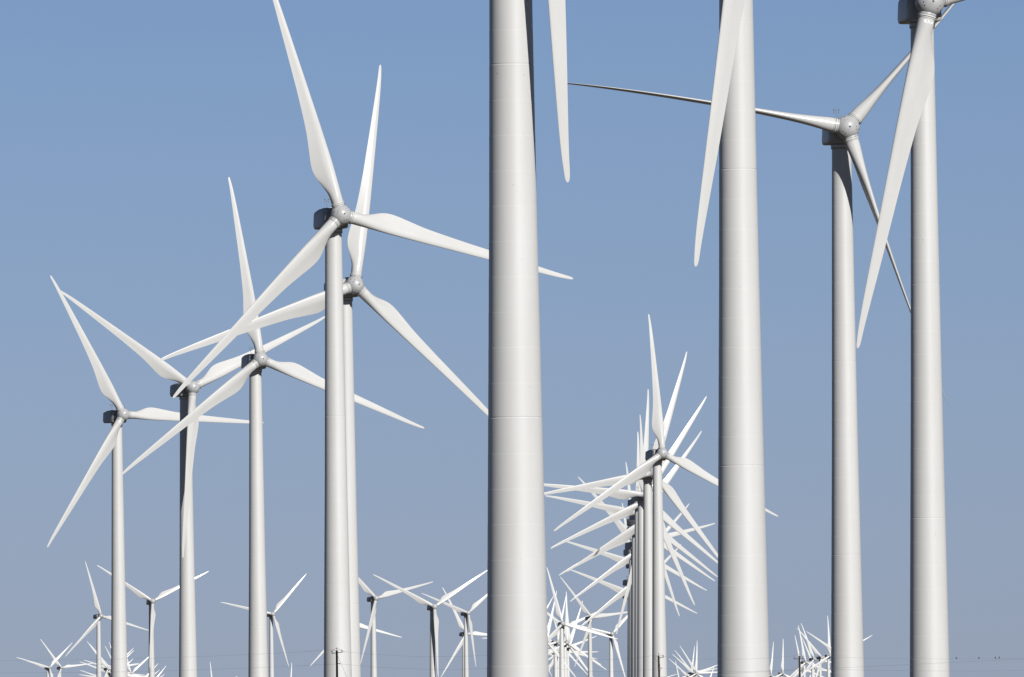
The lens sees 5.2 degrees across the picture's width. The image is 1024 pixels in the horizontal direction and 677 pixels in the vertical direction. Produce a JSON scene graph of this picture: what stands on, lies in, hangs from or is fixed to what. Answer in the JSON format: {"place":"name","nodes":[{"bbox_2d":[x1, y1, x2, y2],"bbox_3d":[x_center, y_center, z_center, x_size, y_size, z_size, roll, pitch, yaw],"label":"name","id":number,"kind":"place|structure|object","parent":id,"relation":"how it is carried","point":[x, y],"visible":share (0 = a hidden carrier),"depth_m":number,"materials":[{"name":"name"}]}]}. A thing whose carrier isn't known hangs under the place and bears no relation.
{"place":"outdoors","nodes":[
{"label":"outdoors","id":0,"kind":"place"},
{"bbox_2d":[0,0,1023,676],"label":"sky","id":1,"kind":"structure","parent":0,"point":[125,125],"materials":[{"name":"blue"}]},
{"bbox_3d":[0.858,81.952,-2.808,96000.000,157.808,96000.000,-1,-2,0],"label":"ground","id":2,"kind":"structure","parent":0,"visible":0},
{"bbox_2d":[17,643,71,676],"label":"wind turbine","id":3,"kind":"object","parent":2,"relation":"on","point":[48,668],"visible":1,"depth_m":11830.91,"materials":[{"name":"grey metal"}]},
{"bbox_2d":[40,639,92,676],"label":"wind turbine","id":4,"kind":"object","parent":2,"relation":"on","point":[60,668],"visible":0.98,"depth_m":12085.25,"materials":[{"name":"grey metal"}]},
{"bbox_2d":[65,562,148,676],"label":"wind turbine","id":5,"kind":"object","parent":2,"relation":"on","point":[99,617],"visible":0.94,"depth_m":7661.36,"materials":[{"name":"paint"}]},
{"bbox_2d":[81,650,133,676],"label":"wind turbine","id":6,"kind":"object","parent":2,"relation":"on","point":[109,673],"visible":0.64,"depth_m":12558.20,"materials":[{"name":"grey metal"}]},
{"bbox_2d":[88,643,138,676],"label":"wind turbine","id":7,"kind":"object","parent":2,"relation":"on","point":[106,669],"visible":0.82,"depth_m":12383.11,"materials":[{"name":"grey metal"}]},
{"bbox_2d":[92,647,138,670],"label":"wind turbine","id":8,"kind":"object","parent":2,"relation":"on","point":[108,665],"visible":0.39,"depth_m":13237.23,"materials":[{"name":"grey metal"}]},
{"bbox_2d":[109,657,148,673],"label":"wind turbine","id":9,"kind":"object","parent":2,"relation":"on","point":[136,668],"visible":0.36,"depth_m":13617.08,"materials":[{"name":"grey metal"}]},
{"bbox_2d":[110,647,148,676],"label":"wind turbine","id":10,"kind":"object","parent":2,"relation":"on","point":[135,675],"visible":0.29,"depth_m":12994.97,"materials":[{"name":"grey metal"}]},
{"bbox_2d":[97,565,208,676],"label":"wind turbine","id":11,"kind":"object","parent":2,"relation":"on","point":[150,602],"visible":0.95,"depth_m":6559.01,"materials":[{"name":"paint"}]},
{"bbox_2d":[47,275,263,676],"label":"wind turbine","id":12,"kind":"object","parent":2,"relation":"on","point":[119,416],"visible":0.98,"depth_m":2785.53,"materials":[{"name":"paint"}]},
{"bbox_2d":[59,290,324,676],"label":"wind turbine","id":13,"kind":"object","parent":2,"relation":"on","point":[187,395],"visible":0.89,"depth_m":2563.86,"materials":[{"name":"paint"}]},
{"bbox_2d":[221,573,306,676],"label":"wind turbine","id":14,"kind":"object","parent":2,"relation":"on","point":[271,616],"visible":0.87,"depth_m":7920.06,"materials":[{"name":"paint"}]},
{"bbox_2d":[121,177,423,676],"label":"wind turbine","id":15,"kind":"object","parent":2,"relation":"on","point":[253,365],"visible":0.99,"depth_m":2361.28,"materials":[{"name":"paint"}]},
{"bbox_2d":[160,65,487,676],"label":"wind turbine","id":16,"kind":"object","parent":2,"relation":"on","point":[387,312],"visible":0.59,"depth_m":1930.12,"materials":[{"name":"paint"}]},
{"bbox_2d":[331,648,346,676],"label":"utility pole","id":17,"kind":"object","parent":2,"relation":"on","point":[337,657],"visible":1,"depth_m":829.91,"materials":[{"name":"brown wood"}]},
{"bbox_2d":[310,623,399,665],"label":"wind turbine","id":18,"kind":"object","parent":2,"relation":"on","point":[363,626],"visible":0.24,"depth_m":7385.53,"materials":[{"name":"grey metal"}]},
{"bbox_2d":[173,0,572,676],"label":"wind turbine","id":19,"kind":"object","parent":2,"relation":"on","point":[333,220],"visible":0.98,"depth_m":1717.91,"materials":[{"name":"paint"}]},
{"bbox_2d":[358,577,432,676],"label":"wind turbine","id":20,"kind":"object","parent":2,"relation":"on","point":[373,598],"visible":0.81,"depth_m":6430.17,"materials":[{"name":"paint"}]},
{"bbox_2d":[373,570,486,676],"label":"wind turbine","id":21,"kind":"object","parent":2,"relation":"on","point":[434,620],"visible":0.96,"depth_m":6197.46,"materials":[{"name":"paint"}]},
{"bbox_2d":[422,593,486,676],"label":"wind turbine","id":22,"kind":"object","parent":2,"relation":"on","point":[465,613],"visible":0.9,"depth_m":8042.94,"materials":[{"name":"paint"}]},
{"bbox_2d":[441,587,486,676],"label":"wind turbine","id":23,"kind":"object","parent":2,"relation":"on","point":[461,626],"visible":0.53,"depth_m":8367.94,"materials":[{"name":"grey metal"}]},
{"bbox_2d":[487,0,569,676],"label":"wind turbine","id":24,"kind":"object","parent":2,"relation":"on","point":[517,636],"visible":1,"depth_m":803.26,"materials":[{"name":"paint"}]},
{"bbox_2d":[548,591,575,676],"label":"wind turbine","id":25,"kind":"object","parent":2,"relation":"on","point":[554,650],"visible":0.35,"depth_m":8165.45,"materials":[{"name":"grey metal"}]},
{"bbox_2d":[548,601,587,676],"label":"wind turbine","id":26,"kind":"object","parent":2,"relation":"on","point":[571,637],"visible":0.59,"depth_m":8899.76,"materials":[{"name":"grey metal"}]},
{"bbox_2d":[548,597,587,676],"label":"wind turbine","id":27,"kind":"object","parent":2,"relation":"on","point":[555,643],"visible":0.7,"depth_m":9143.10,"materials":[{"name":"grey metal"}]},
{"bbox_2d":[547,612,595,640],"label":"wind turbine","id":28,"kind":"object","parent":2,"relation":"on","point":[556,621],"visible":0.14,"depth_m":9265.49,"materials":[{"name":"grey metal"}]},
{"bbox_2d":[549,639,594,669],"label":"wind turbine","id":29,"kind":"object","parent":2,"relation":"on","point":[552,661],"visible":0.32,"depth_m":9512.22,"materials":[{"name":"grey metal"}]},
{"bbox_2d":[548,618,600,666],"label":"wind turbine","id":30,"kind":"object","parent":2,"relation":"on","point":[569,641],"visible":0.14,"depth_m":10696.50,"materials":[{"name":"grey metal"}]},
{"bbox_2d":[557,636,595,676],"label":"wind turbine","id":31,"kind":"object","parent":2,"relation":"on","point":[558,658],"visible":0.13,"depth_m":9755.44,"materials":[{"name":"grey metal"}]},
{"bbox_2d":[548,592,606,676],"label":"wind turbine","id":32,"kind":"object","parent":2,"relation":"on","point":[575,647],"visible":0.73,"depth_m":8471.42,"materials":[{"name":"grey metal"}]},
{"bbox_2d":[547,569,616,676],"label":"wind turbine","id":33,"kind":"object","parent":2,"relation":"on","point":[561,624],"visible":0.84,"depth_m":7456.69,"materials":[{"name":"grey metal"}]},
{"bbox_2d":[560,577,627,676],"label":"wind turbine","id":34,"kind":"object","parent":2,"relation":"on","point":[589,627],"visible":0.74,"depth_m":8285.58,"materials":[{"name":"paint"}]},
{"bbox_2d":[568,614,627,676],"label":"wind turbine","id":35,"kind":"object","parent":2,"relation":"on","point":[611,634],"visible":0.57,"depth_m":8591.38,"materials":[{"name":"grey metal"}]},
{"bbox_2d":[545,431,701,615],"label":"wind turbine","id":36,"kind":"object","parent":2,"relation":"on","point":[615,509],"visible":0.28,"depth_m":4013.32,"materials":[{"name":"paint"}]},
{"bbox_2d":[544,396,706,676],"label":"wind turbine","id":37,"kind":"object","parent":2,"relation":"on","point":[633,495],"visible":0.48,"depth_m":3594.89,"materials":[{"name":"paint"}]},
{"bbox_2d":[562,504,688,568],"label":"wind turbine","id":38,"kind":"object","parent":2,"relation":"on","point":[616,558],"visible":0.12,"depth_m":4992.45,"materials":[{"name":"paint"}]},
{"bbox_2d":[571,544,680,652],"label":"wind turbine","id":39,"kind":"object","parent":2,"relation":"on","point":[617,589],"visible":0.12,"depth_m":5621.65,"materials":[{"name":"paint"}]},
{"bbox_2d":[544,352,717,676],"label":"wind turbine","id":40,"kind":"object","parent":2,"relation":"on","point":[668,490],"visible":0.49,"depth_m":3369.90,"materials":[{"name":"paint"}]},
{"bbox_2d":[550,389,717,676],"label":"wind turbine","id":41,"kind":"object","parent":2,"relation":"on","point":[629,510],"visible":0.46,"depth_m":3839.11,"materials":[{"name":"paint"}]},
{"bbox_2d":[559,432,714,676],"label":"wind turbine","id":42,"kind":"object","parent":2,"relation":"on","point":[678,555],"visible":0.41,"depth_m":4464.85,"materials":[{"name":"paint"}]},
{"bbox_2d":[578,503,696,676],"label":"wind turbine","id":43,"kind":"object","parent":2,"relation":"on","point":[619,595],"visible":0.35,"depth_m":5501.45,"materials":[{"name":"paint"}]},
{"bbox_2d":[570,463,706,676],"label":"wind turbine","id":44,"kind":"object","parent":2,"relation":"on","point":[623,562],"visible":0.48,"depth_m":4869.72,"materials":[{"name":"paint"}]},
{"bbox_2d":[567,415,717,576],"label":"wind turbine","id":45,"kind":"object","parent":2,"relation":"on","point":[628,533],"visible":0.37,"depth_m":4100.79,"materials":[{"name":"paint"}]},
{"bbox_2d":[578,477,714,676],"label":"wind turbine","id":46,"kind":"object","parent":2,"relation":"on","point":[621,526],"visible":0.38,"depth_m":4680.94,"materials":[{"name":"paint"}]},
{"bbox_2d":[654,653,662,676],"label":"utility pole","id":47,"kind":"object","parent":2,"relation":"on","point":[659,657],"visible":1,"depth_m":891.87,"materials":[{"name":"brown wood"}]},
{"bbox_2d":[60,664,1017,672],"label":"power cable","id":48,"kind":"object","parent":47,"relation":"attached to","point":[555,668],"visible":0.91,"depth_m":882.23,"materials":[{"name":"grey metal"}]},
{"bbox_2d":[91,650,1008,659],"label":"power cable","id":49,"kind":"object","parent":47,"relation":"attached to","point":[482,655],"visible":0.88,"depth_m":842.14,"materials":[{"name":"grey metal"}]},
{"bbox_2d":[554,314,777,676],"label":"wind turbine","id":50,"kind":"object","parent":2,"relation":"on","point":[654,458],"visible":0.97,"depth_m":3119.07,"materials":[{"name":"paint"}]},
{"bbox_2d":[672,661,689,676],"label":"wind turbine","id":51,"kind":"object","parent":2,"relation":"on","point":[684,673],"visible":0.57,"depth_m":15182.82,"materials":[{"name":"grey metal"}]},
{"bbox_2d":[672,654,716,674],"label":"wind turbine","id":52,"kind":"object","parent":2,"relation":"on","point":[689,669],"visible":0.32,"depth_m":13940.40,"materials":[{"name":"grey metal"}]},
{"bbox_2d":[690,648,702,676],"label":"wind turbine","id":53,"kind":"object","parent":2,"relation":"on","point":[696,673],"visible":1,"depth_m":13080.98,"materials":[{"name":"grey metal"}]},
{"bbox_2d":[676,652,716,675],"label":"wind turbine","id":54,"kind":"object","parent":2,"relation":"on","point":[688,666],"visible":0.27,"depth_m":14691.48,"materials":[{"name":"grey metal"}]},
{"bbox_2d":[680,646,716,676],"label":"wind turbine","id":55,"kind":"object","parent":2,"relation":"on","point":[702,672],"visible":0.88,"depth_m":13205.33,"materials":[{"name":"grey metal"}]},
{"bbox_2d":[694,0,769,676],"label":"wind turbine","id":56,"kind":"object","parent":2,"relation":"on","point":[743,639],"visible":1,"depth_m":948.14,"materials":[{"name":"paint"}]},
{"bbox_2d":[567,3,954,676],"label":"wind turbine","id":57,"kind":"object","parent":2,"relation":"on","point":[841,135],"visible":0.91,"depth_m":1473.10,"materials":[{"name":"paint"}]},
{"bbox_2d":[770,642,774,676],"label":"wind turbine","id":58,"kind":"object","parent":2,"relation":"on","point":[771,665],"visible":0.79,"depth_m":12988.20,"materials":[{"name":"grey metal"}]},
{"bbox_2d":[775,641,789,676],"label":"wind turbine","id":59,"kind":"object","parent":2,"relation":"on","point":[781,674],"visible":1,"depth_m":12499.59,"materials":[{"name":"grey metal"}]},
{"bbox_2d":[794,653,803,676],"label":"utility pole","id":60,"kind":"object","parent":2,"relation":"on","point":[800,665],"visible":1,"depth_m":895.86,"materials":[{"name":"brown wood"}]},
{"bbox_2d":[793,637,822,676],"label":"wind turbine","id":61,"kind":"object","parent":2,"relation":"on","point":[796,674],"visible":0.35,"depth_m":12744.59,"materials":[{"name":"grey metal"}]},
{"bbox_2d":[790,626,830,676],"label":"wind turbine","id":62,"kind":"object","parent":2,"relation":"on","point":[803,663],"visible":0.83,"depth_m":11608.15,"materials":[{"name":"grey metal"}]},
{"bbox_2d":[797,628,824,676],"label":"wind turbine","id":63,"kind":"object","parent":2,"relation":"on","point":[819,658],"visible":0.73,"depth_m":10976.90,"materials":[{"name":"grey metal"}]},
{"bbox_2d":[801,615,830,676],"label":"wind turbine","id":64,"kind":"object","parent":2,"relation":"on","point":[827,657],"visible":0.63,"depth_m":10853.17,"materials":[{"name":"grey metal"}]},
{"bbox_2d":[801,624,830,676],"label":"wind turbine","id":65,"kind":"object","parent":2,"relation":"on","point":[812,660],"visible":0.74,"depth_m":11374.29,"materials":[{"name":"grey metal"}]},
{"bbox_2d":[802,638,830,676],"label":"wind turbine","id":66,"kind":"object","parent":2,"relation":"on","point":[815,668],"visible":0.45,"depth_m":12616.44,"materials":[{"name":"grey metal"}]},
{"bbox_2d":[806,631,871,650],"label":"wind turbine","id":67,"kind":"object","parent":2,"relation":"on","point":[827,646],"visible":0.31,"depth_m":10405.98,"materials":[{"name":"grey metal"}]},
{"bbox_2d":[856,0,963,676],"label":"wind turbine","id":68,"kind":"object","parent":2,"relation":"on","point":[915,132],"visible":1,"depth_m":1234.66,"materials":[{"name":"paint"}]},
{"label":"utility pole","id":69,"kind":"object","parent":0,"visible":0},
{"bbox_2d":[664,659,1012,676],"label":"power cable","id":70,"kind":"object","parent":69,"relation":"attached to","point":[847,667],"visible":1,"depth_m":875.56,"materials":[{"name":"grey metal"}]}
]}

